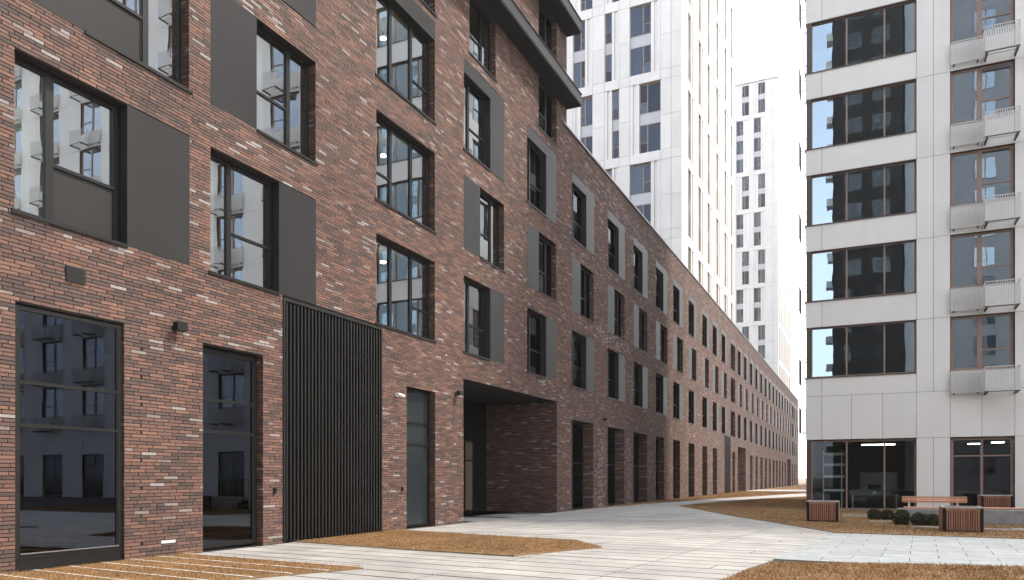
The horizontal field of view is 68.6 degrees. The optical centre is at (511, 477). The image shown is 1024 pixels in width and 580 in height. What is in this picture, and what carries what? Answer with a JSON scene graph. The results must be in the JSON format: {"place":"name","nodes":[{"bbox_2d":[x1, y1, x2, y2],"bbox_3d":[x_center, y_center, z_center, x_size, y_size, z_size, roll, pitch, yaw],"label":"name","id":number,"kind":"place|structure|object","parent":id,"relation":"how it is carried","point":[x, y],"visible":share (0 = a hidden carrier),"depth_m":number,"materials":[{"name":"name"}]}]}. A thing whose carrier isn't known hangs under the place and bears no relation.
{"place":"outdoors","nodes":[
{"label":"outdoors","id":0,"kind":"place"},
{"bbox_2d":[0,552,362,579],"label":"lawn","id":1,"kind":"structure","parent":0,"point":[187,566],"depth_m":12.80,"materials":[{"name":"plant"}]},
{"bbox_2d":[294,529,601,555],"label":"lawn","id":2,"kind":"structure","parent":0,"point":[454,542],"depth_m":18.09,"materials":[{"name":"plant"}]},
{"bbox_2d":[195,505,881,579],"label":"pavement","id":3,"kind":"structure","parent":0,"point":[656,542],"depth_m":16.27,"materials":[{"name":"grey concrete"}]},
{"bbox_2d":[193,501,938,562],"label":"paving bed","id":4,"kind":"object","parent":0,"point":[858,506],"depth_m":24.54,"materials":[{"name":"brown soil"}]},
{"bbox_2d":[867,508,881,519],"bbox_3d":[13.571,1.390,28.073,0.570,0.486,0.584,0,0,25],"label":"box bush","id":5,"kind":"object","parent":4,"relation":"on","point":[875,514],"visible":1,"depth_m":27.98,"materials":[{"name":"green plant"}]},
{"bbox_2d":[891,512,910,524],"bbox_3d":[12.978,1.381,25.080,0.596,0.508,0.611,0,0,16],"label":"box bush","id":6,"kind":"object","parent":4,"relation":"on","point":[899,518],"visible":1,"depth_m":24.94,"materials":[{"name":"green plant"}]},
{"bbox_2d":[463,479,805,512],"bbox_3d":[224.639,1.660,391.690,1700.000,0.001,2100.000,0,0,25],"label":"ground","id":7,"kind":"structure","parent":0,"point":[801,481],"depth_m":256.82,"materials":[{"name":"soil"}]},
{"bbox_2d":[0,0,798,573],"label":"brick building","id":8,"kind":"structure","parent":7,"relation":"on","point":[326,230],"depth_m":19.75,"materials":[{"name":"brick"}]},
{"bbox_2d":[14,57,117,240],"bbox_3d":[-8.067,-5.805,13.560,0.102,2.650,2.070,0,0,25],"label":"window","id":9,"kind":"structure","parent":8,"relation":"in","point":[66,136],"depth_m":13.54,"materials":[{"name":"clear glass"}]},
{"bbox_2d":[14,304,121,559],"bbox_3d":[-7.918,-0.760,13.462,0.076,4.280,2.000,0,0,25],"label":"shop window","id":10,"kind":"structure","parent":8,"relation":"in","point":[68,369],"depth_m":13.39,"materials":[{"name":"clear glass"}]},
{"bbox_2d":[85,0,180,83],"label":"window","id":11,"kind":"structure","parent":8,"relation":"in","point":[149,31],"depth_m":14.99,"materials":[{"name":"clear glass"}]},
{"bbox_2d":[172,321,187,331],"bbox_3d":[-6.814,-3.080,15.341,0.240,0.160,0.260,0,0,25],"label":"wall lamp","id":12,"kind":"object","parent":8,"relation":"attached to","point":[179,326],"visible":1,"depth_m":15.26,"materials":[{"name":"black metal"}]},
{"bbox_2d":[202,348,256,548],"bbox_3d":[-6.418,-0.640,16.945,0.076,4.360,1.720,0,0,25],"label":"door","id":13,"kind":"structure","parent":8,"relation":"in","point":[229,390],"depth_m":16.99,"materials":[{"name":"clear glass"}]},
{"bbox_2d":[210,154,270,289],"bbox_3d":[-6.313,-5.805,17.304,0.102,2.650,2.060,0,0,25],"label":"window","id":14,"kind":"structure","parent":8,"relation":"in","point":[240,201],"depth_m":17.34,"materials":[{"name":"clear glass"}]},
{"bbox_2d":[257,27,308,157],"bbox_3d":[-5.738,-9.415,18.531,0.102,2.570,2.050,0,0,25],"label":"window","id":15,"kind":"structure","parent":8,"relation":"in","point":[282,77],"depth_m":18.61,"materials":[{"name":"clear glass"}]},
{"bbox_2d":[376,238,428,338],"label":"window","id":16,"kind":"structure","parent":8,"relation":"in","point":[402,279],"depth_m":23.41,"materials":[{"name":"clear glass"}]},
{"bbox_2d":[376,116,428,227],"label":"window","id":17,"kind":"structure","parent":8,"relation":"in","point":[402,168],"depth_m":23.41,"materials":[{"name":"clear glass"}]},
{"bbox_2d":[376,0,428,115],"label":"window","id":18,"kind":"structure","parent":8,"relation":"in","point":[402,53],"depth_m":23.45,"materials":[{"name":"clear glass"}]},
{"bbox_2d":[406,388,429,526],"bbox_3d":[-3.113,-0.630,24.093,0.076,4.360,1.690,0,0,25],"label":"service door","id":19,"kind":"structure","parent":8,"relation":"in","point":[418,402],"depth_m":24.28,"materials":[{"name":"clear glass"}]},
{"bbox_2d":[463,440,473,511],"bbox_3d":[-2.346,-0.075,33.733,0.102,3.250,2.600,0,0,25],"label":"lobby door","id":20,"kind":"structure","parent":8,"relation":"in","point":[468,446],"depth_m":34.46,"materials":[{"name":"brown wood"}]},
{"bbox_2d":[463,280,484,356],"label":"window","id":21,"kind":"structure","parent":8,"relation":"in","point":[474,296],"depth_m":27.80,"materials":[{"name":"black glass"}]},
{"bbox_2d":[464,80,484,164],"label":"window","id":22,"kind":"structure","parent":8,"relation":"in","point":[474,104],"depth_m":27.80,"materials":[{"name":"black glass"}]},
{"bbox_2d":[469,0,489,71],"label":"window","id":23,"kind":"structure","parent":8,"relation":"in","point":[479,26],"depth_m":28.12,"materials":[{"name":"black glass"}]},
{"bbox_2d":[480,192,498,266],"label":"window","id":24,"kind":"structure","parent":8,"relation":"in","point":[489,211],"depth_m":28.84,"materials":[{"name":"black glass"}]},
{"bbox_2d":[527,311,540,374],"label":"window","id":25,"kind":"structure","parent":8,"relation":"in","point":[533,321],"depth_m":32.76,"materials":[{"name":"black glass"}]},
{"bbox_2d":[527,143,540,210],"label":"window","id":26,"kind":"structure","parent":8,"relation":"in","point":[533,158],"depth_m":32.76,"materials":[{"name":"black glass"}]},
{"bbox_2d":[538,83,551,138],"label":"window","id":27,"kind":"structure","parent":8,"relation":"in","point":[545,101],"depth_m":33.88,"materials":[{"name":"black glass"}]},
{"bbox_2d":[539,236,551,297],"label":"window","id":28,"kind":"structure","parent":8,"relation":"in","point":[545,249],"depth_m":33.88,"materials":[{"name":"black glass"}]},
{"bbox_2d":[539,6,551,51],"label":"window","id":29,"kind":"structure","parent":8,"relation":"in","point":[545,26],"depth_m":33.88,"materials":[{"name":"black glass"}]},
{"bbox_2d":[572,333,581,387],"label":"window","id":30,"kind":"structure","parent":8,"relation":"in","point":[576,340],"depth_m":37.66,"materials":[{"name":"black glass"}]},
{"bbox_2d":[572,187,581,244],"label":"window","id":31,"kind":"structure","parent":8,"relation":"in","point":[576,197],"depth_m":37.66,"materials":[{"name":"black glass"}]},
{"bbox_2d":[572,423,582,507],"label":"shop window","id":32,"kind":"structure","parent":8,"relation":"in","point":[577,429],"depth_m":38.78,"materials":[{"name":"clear glass"}]},
{"bbox_2d":[581,268,589,319],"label":"window","id":33,"kind":"structure","parent":8,"relation":"in","point":[585,276],"depth_m":38.75,"materials":[{"name":"black glass"}]},
{"bbox_2d":[607,351,614,398],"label":"window","id":34,"kind":"structure","parent":8,"relation":"in","point":[611,357],"depth_m":42.89,"materials":[{"name":"black glass"}]},
{"bbox_2d":[607,223,614,271],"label":"window","id":35,"kind":"structure","parent":8,"relation":"in","point":[611,231],"depth_m":42.89,"materials":[{"name":"black glass"}]},
{"bbox_2d":[607,430,614,503],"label":"shop window","id":36,"kind":"structure","parent":8,"relation":"in","point":[611,433],"depth_m":44.01,"materials":[{"name":"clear glass"}]},
{"bbox_2d":[614,292,620,337],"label":"window","id":37,"kind":"structure","parent":8,"relation":"in","point":[617,299],"depth_m":43.78,"materials":[{"name":"black glass"}]},
{"bbox_2d":[633,364,638,405],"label":"window","id":38,"kind":"structure","parent":8,"relation":"in","point":[636,368],"depth_m":47.61,"materials":[{"name":"black glass"}]},
{"bbox_2d":[633,248,638,291],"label":"window","id":39,"kind":"structure","parent":8,"relation":"in","point":[636,255],"depth_m":47.61,"materials":[{"name":"black glass"}]},
{"bbox_2d":[633,434,638,501],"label":"shop window","id":40,"kind":"structure","parent":8,"relation":"in","point":[636,437],"depth_m":48.84,"materials":[{"name":"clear glass"}]},
{"bbox_2d":[639,311,643,350],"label":"window","id":41,"kind":"structure","parent":8,"relation":"in","point":[641,316],"depth_m":48.68,"materials":[{"name":"black glass"}]},
{"bbox_2d":[656,438,658,499],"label":"shop window","id":42,"kind":"structure","parent":8,"relation":"in","point":[657,439],"depth_m":53.14,"materials":[{"name":"black glass"}]},
{"bbox_2d":[656,375,659,412],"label":"window","id":43,"kind":"structure","parent":8,"relation":"in","point":[657,377],"depth_m":52.50,"materials":[{"name":"black glass"}]},
{"bbox_2d":[656,271,659,308],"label":"window","id":44,"kind":"structure","parent":8,"relation":"in","point":[657,274],"depth_m":52.45,"materials":[{"name":"black glass"}]},
{"bbox_2d":[660,326,663,361],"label":"window","id":45,"kind":"structure","parent":8,"relation":"in","point":[661,329],"depth_m":53.36,"materials":[{"name":"black glass"}]},
{"bbox_2d":[673,441,674,497],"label":"shop window","id":46,"kind":"structure","parent":8,"relation":"in","point":[673,441],"depth_m":57.61,"materials":[{"name":"black glass"}]},
{"bbox_2d":[673,383,676,417],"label":"window","id":47,"kind":"structure","parent":8,"relation":"in","point":[674,385],"depth_m":57.17,"materials":[{"name":"black glass"}]},
{"bbox_2d":[673,288,676,322],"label":"window","id":48,"kind":"structure","parent":8,"relation":"in","point":[674,291],"depth_m":57.17,"materials":[{"name":"black glass"}]},
{"bbox_2d":[567,0,734,323],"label":"white tower","id":49,"kind":"structure","parent":7,"relation":"on","point":[651,122],"depth_m":71.08,"materials":[{"name":"concrete"}]},
{"bbox_2d":[574,61,584,88],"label":"window","id":50,"kind":"structure","parent":49,"relation":"in","point":[579,67],"depth_m":72.31,"materials":[{"name":"blue glass"}]},
{"bbox_2d":[574,22,584,52],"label":"window","id":51,"kind":"structure","parent":49,"relation":"in","point":[579,39],"depth_m":72.26,"materials":[{"name":"blue glass"}]},
{"bbox_2d":[581,136,591,153],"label":"window","id":52,"kind":"structure","parent":49,"relation":"in","point":[587,141],"depth_m":71.92,"materials":[{"name":"blue glass"}]},
{"bbox_2d":[581,97,591,126],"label":"window","id":53,"kind":"structure","parent":49,"relation":"in","point":[586,107],"depth_m":71.99,"materials":[{"name":"blue glass"}]},
{"bbox_2d":[581,0,591,10],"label":"window","id":54,"kind":"structure","parent":49,"relation":"in","point":[585,4],"depth_m":71.99,"materials":[{"name":"blue glass"}]},
{"bbox_2d":[605,54,611,81],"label":"window","id":55,"kind":"structure","parent":49,"relation":"in","point":[608,58],"depth_m":71.07,"materials":[{"name":"blue glass"}]},
{"bbox_2d":[605,15,611,44],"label":"window","id":56,"kind":"structure","parent":49,"relation":"in","point":[608,19],"depth_m":71.07,"materials":[{"name":"blue glass"}]},
{"bbox_2d":[613,130,618,158],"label":"window","id":57,"kind":"structure","parent":49,"relation":"in","point":[615,133],"depth_m":70.74,"materials":[{"name":"blue glass"}]},
{"bbox_2d":[613,91,618,120],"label":"window","id":58,"kind":"structure","parent":49,"relation":"in","point":[615,94],"depth_m":70.74,"materials":[{"name":"blue glass"}]},
{"bbox_2d":[630,163,650,195],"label":"window","id":59,"kind":"structure","parent":49,"relation":"in","point":[640,175],"depth_m":69.76,"materials":[{"name":"blue glass"}]},
{"bbox_2d":[630,44,650,76],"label":"window","id":60,"kind":"structure","parent":49,"relation":"in","point":[640,57],"depth_m":69.76,"materials":[{"name":"blue glass"}]},
{"bbox_2d":[630,4,650,37],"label":"window","id":61,"kind":"structure","parent":49,"relation":"in","point":[640,17],"depth_m":69.76,"materials":[{"name":"blue glass"}]},
{"bbox_2d":[636,203,650,223],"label":"window","id":62,"kind":"structure","parent":49,"relation":"in","point":[645,209],"depth_m":69.52,"materials":[{"name":"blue glass"}]},
{"bbox_2d":[640,122,660,153],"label":"window","id":63,"kind":"structure","parent":49,"relation":"in","point":[650,134],"depth_m":69.35,"materials":[{"name":"blue glass"}]},
{"bbox_2d":[640,81,660,114],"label":"window","id":64,"kind":"structure","parent":49,"relation":"in","point":[650,94],"depth_m":69.35,"materials":[{"name":"blue glass"}]},
{"bbox_2d":[735,76,790,389],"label":"white tower","id":65,"kind":"structure","parent":7,"relation":"on","point":[762,227],"depth_m":146.40,"materials":[{"name":"concrete"}]},
{"bbox_2d":[736,309,742,322],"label":"window","id":66,"kind":"structure","parent":65,"relation":"in","point":[739,312],"depth_m":147.61,"materials":[{"name":"grey glass"}]},
{"bbox_2d":[736,290,742,303],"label":"window","id":67,"kind":"structure","parent":65,"relation":"in","point":[739,294],"depth_m":147.61,"materials":[{"name":"grey glass"}]},
{"bbox_2d":[736,215,742,229],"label":"window","id":68,"kind":"structure","parent":65,"relation":"in","point":[739,219],"depth_m":147.61,"materials":[{"name":"grey glass"}]},
{"bbox_2d":[736,140,742,154],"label":"window","id":69,"kind":"structure","parent":65,"relation":"in","point":[739,144],"depth_m":147.61,"materials":[{"name":"grey glass"}]},
{"bbox_2d":[736,122,742,135],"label":"window","id":70,"kind":"structure","parent":65,"relation":"in","point":[739,126],"depth_m":147.61,"materials":[{"name":"grey glass"}]},
{"bbox_2d":[742,271,748,284],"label":"window","id":71,"kind":"structure","parent":65,"relation":"in","point":[745,274],"depth_m":147.11,"materials":[{"name":"grey glass"}]},
{"bbox_2d":[742,252,748,265],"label":"window","id":72,"kind":"structure","parent":65,"relation":"in","point":[745,256],"depth_m":147.11,"materials":[{"name":"grey glass"}]},
{"bbox_2d":[742,177,748,190],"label":"window","id":73,"kind":"structure","parent":65,"relation":"in","point":[745,181],"depth_m":147.11,"materials":[{"name":"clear glass"}]},
{"bbox_2d":[754,288,760,302],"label":"window","id":74,"kind":"structure","parent":65,"relation":"in","point":[757,292],"depth_m":146.14,"materials":[{"name":"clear glass"}]},
{"bbox_2d":[754,213,760,226],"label":"window","id":75,"kind":"structure","parent":65,"relation":"in","point":[757,216],"depth_m":146.14,"materials":[{"name":"clear glass"}]},
{"bbox_2d":[754,137,760,151],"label":"window","id":76,"kind":"structure","parent":65,"relation":"in","point":[757,141],"depth_m":146.14,"materials":[{"name":"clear glass"}]},
{"bbox_2d":[754,118,760,132],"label":"window","id":77,"kind":"structure","parent":65,"relation":"in","point":[757,122],"depth_m":146.14,"materials":[{"name":"clear glass"}]},
{"bbox_2d":[758,326,764,339],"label":"window","id":78,"kind":"structure","parent":65,"relation":"in","point":[761,329],"depth_m":145.86,"materials":[{"name":"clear glass"}]},
{"bbox_2d":[758,269,764,282],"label":"window","id":79,"kind":"structure","parent":65,"relation":"in","point":[761,273],"depth_m":145.86,"materials":[{"name":"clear glass"}]},
{"bbox_2d":[758,250,764,264],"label":"window","id":80,"kind":"structure","parent":65,"relation":"in","point":[761,254],"depth_m":145.86,"materials":[{"name":"clear glass"}]},
{"bbox_2d":[758,193,764,207],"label":"window","id":81,"kind":"structure","parent":65,"relation":"in","point":[761,197],"depth_m":145.86,"materials":[{"name":"clear glass"}]},
{"bbox_2d":[758,174,764,188],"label":"window","id":82,"kind":"structure","parent":65,"relation":"in","point":[761,178],"depth_m":145.86,"materials":[{"name":"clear glass"}]},
{"bbox_2d":[579,491,805,509],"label":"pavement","id":83,"kind":"structure","parent":0,"point":[738,494],"depth_m":62.72,"materials":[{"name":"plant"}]},
{"bbox_2d":[640,493,805,504],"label":"lane path","id":84,"kind":"structure","parent":0,"point":[727,499],"depth_m":54.82,"materials":[{"name":"grey concrete"}]},
{"bbox_2d":[735,0,805,478],"label":"sky","id":85,"kind":"structure","parent":0,"point":[769,41],"materials":[{"name":"white"}]},
{"bbox_2d":[767,484,805,489],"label":"lawn","id":86,"kind":"structure","parent":0,"point":[799,487],"depth_m":109.15,"materials":[{"name":"plant"}]},
{"bbox_2d":[678,496,1023,538],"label":"lawn","id":87,"kind":"structure","parent":0,"point":[788,510],"depth_m":27.17,"materials":[{"name":"plant"}]},
{"bbox_2d":[806,500,839,521],"bbox_3d":[11.326,1.220,27.326,1.090,0.760,1.030,0,0,25],"label":"planter","id":88,"kind":"object","parent":87,"relation":"on","point":[822,510],"visible":1,"depth_m":26.90,"materials":[{"name":"wood"}]},
{"bbox_2d":[880,509,893,519],"bbox_3d":[14.001,1.390,27.919,0.548,0.467,0.566,0,0,-38],"label":"box bush","id":89,"kind":"object","parent":87,"relation":"on","point":[887,514],"visible":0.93,"depth_m":27.83,"materials":[{"name":"green plant"}]},
{"bbox_2d":[909,512,928,525],"bbox_3d":[13.392,1.370,24.729,0.619,0.512,0.600,0,0,43],"label":"box bush","id":90,"kind":"object","parent":87,"relation":"on","point":[917,518],"visible":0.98,"depth_m":24.63,"materials":[{"name":"green plant"}]},
{"bbox_2d":[924,513,938,525],"bbox_3d":[13.861,1.391,24.663,0.553,0.468,0.528,0,0,-20],"label":"box bush","id":91,"kind":"object","parent":87,"relation":"on","point":[933,519],"visible":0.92,"depth_m":24.55,"materials":[{"name":"green plant"}]},
{"bbox_2d":[898,496,970,516],"bbox_3d":[16.122,1.162,28.570,2.550,0.876,0.622,0,0,25],"label":"bench","id":92,"kind":"object","parent":87,"relation":"on","point":[933,510],"visible":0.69,"depth_m":28.65,"materials":[{"name":"wood"}]},
{"bbox_2d":[939,506,983,532],"bbox_3d":[13.255,1.225,22.170,1.060,0.750,1.130,0,0,25],"label":"planter","id":93,"kind":"object","parent":87,"relation":"on","point":[956,518],"visible":0.99,"depth_m":21.70,"materials":[{"name":"wood"}]},
{"bbox_2d":[977,495,1012,507],"bbox_3d":[20.614,1.170,32.029,1.180,0.860,1.130,0,0,25],"label":"planter","id":94,"kind":"object","parent":87,"relation":"on","point":[1004,501],"visible":0.55,"depth_m":31.56,"materials":[{"name":"wood"}]},
{"bbox_2d":[972,507,1023,524],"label":"bench","id":95,"kind":"object","parent":87,"relation":"on","point":[1001,515],"visible":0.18,"depth_m":25.28,"materials":[{"name":"concrete"}]},
{"bbox_2d":[718,560,1023,579],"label":"lawn","id":96,"kind":"structure","parent":0,"point":[796,570],"depth_m":12.48,"materials":[{"name":"plant"}]},
{"bbox_2d":[774,532,1023,566],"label":"grey pavement","id":97,"kind":"structure","parent":0,"point":[853,547],"depth_m":16.49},
{"bbox_2d":[799,0,1023,509],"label":"white building","id":98,"kind":"structure","parent":0,"point":[914,225],"depth_m":35.53,"materials":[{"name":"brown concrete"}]},
{"bbox_2d":[813,442,814,499],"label":"corner window","id":99,"kind":"structure","parent":98,"relation":"in","point":[813,442],"depth_m":38.51,"materials":[{"name":"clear glass"}]},
{"bbox_2d":[823,450,843,507],"bbox_3d":[16.470,0.100,38.444,1.000,3.000,0.400,0,0,25],"label":"shelf unit","id":100,"kind":"object","parent":98,"relation":"in","point":[841,464],"visible":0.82,"depth_m":38.24,"materials":[{"name":"grey metal"}]},
{"bbox_2d":[811,439,915,509],"bbox_3d":[16.982,-0.140,36.414,4.590,3.360,0.102,0,0,25],"label":"corner window","id":101,"kind":"structure","parent":98,"relation":"in","point":[846,441],"depth_m":36.53,"materials":[{"name":"brown metal"}]},
{"bbox_2d":[811,321,915,377],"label":"corner window","id":102,"kind":"structure","parent":98,"relation":"in","point":[885,348],"depth_m":36.36,"materials":[{"name":"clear glass"}]},
{"bbox_2d":[811,241,915,300],"bbox_3d":[16.982,-9.960,36.414,4.590,2.460,0.102,0,0,25],"label":"corner window","id":103,"kind":"structure","parent":98,"relation":"in","point":[885,269],"depth_m":36.36,"materials":[{"name":"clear glass"}]},
{"bbox_2d":[811,161,915,224],"bbox_3d":[16.982,-13.740,36.414,4.590,2.460,0.102,0,0,25],"label":"corner window","id":104,"kind":"structure","parent":98,"relation":"in","point":[887,189],"depth_m":36.36,"materials":[{"name":"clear glass"}]},
{"bbox_2d":[811,81,915,148],"bbox_3d":[16.982,-17.520,36.414,4.590,2.460,0.102,0,0,25],"label":"corner window","id":105,"kind":"structure","parent":98,"relation":"in","point":[888,110],"depth_m":36.36,"materials":[{"name":"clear glass"}]},
{"bbox_2d":[811,0,915,72],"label":"corner window","id":106,"kind":"structure","parent":98,"relation":"in","point":[888,31],"depth_m":36.36,"materials":[{"name":"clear glass"}]},
{"bbox_2d":[860,472,896,489],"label":"whiteboard","id":107,"kind":"object","parent":98,"relation":"attached to","point":[870,478],"visible":0.93,"depth_m":42.63,"materials":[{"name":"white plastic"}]},
{"bbox_2d":[951,313,1013,369],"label":"window","id":108,"kind":"structure","parent":98,"relation":"in","point":[977,342],"depth_m":34.29,"materials":[{"name":"clear glass"}]},
{"bbox_2d":[951,229,1013,287],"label":"window","id":109,"kind":"structure","parent":98,"relation":"in","point":[976,258],"depth_m":34.29,"materials":[{"name":"clear glass"}]},
{"bbox_2d":[951,145,1013,206],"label":"window","id":110,"kind":"structure","parent":98,"relation":"in","point":[975,175],"depth_m":34.29,"materials":[{"name":"clear glass"}]},
{"bbox_2d":[951,61,1013,123],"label":"window","id":111,"kind":"structure","parent":98,"relation":"in","point":[976,91],"depth_m":34.29,"materials":[{"name":"clear glass"}]},
{"bbox_2d":[951,0,1013,41],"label":"window","id":112,"kind":"structure","parent":98,"relation":"in","point":[969,18],"depth_m":34.33,"materials":[{"name":"clear glass"}]},
{"bbox_2d":[951,437,1013,507],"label":"shop window","id":113,"kind":"structure","parent":98,"relation":"in","point":[981,455],"depth_m":34.27,"materials":[{"name":"brown metal"}]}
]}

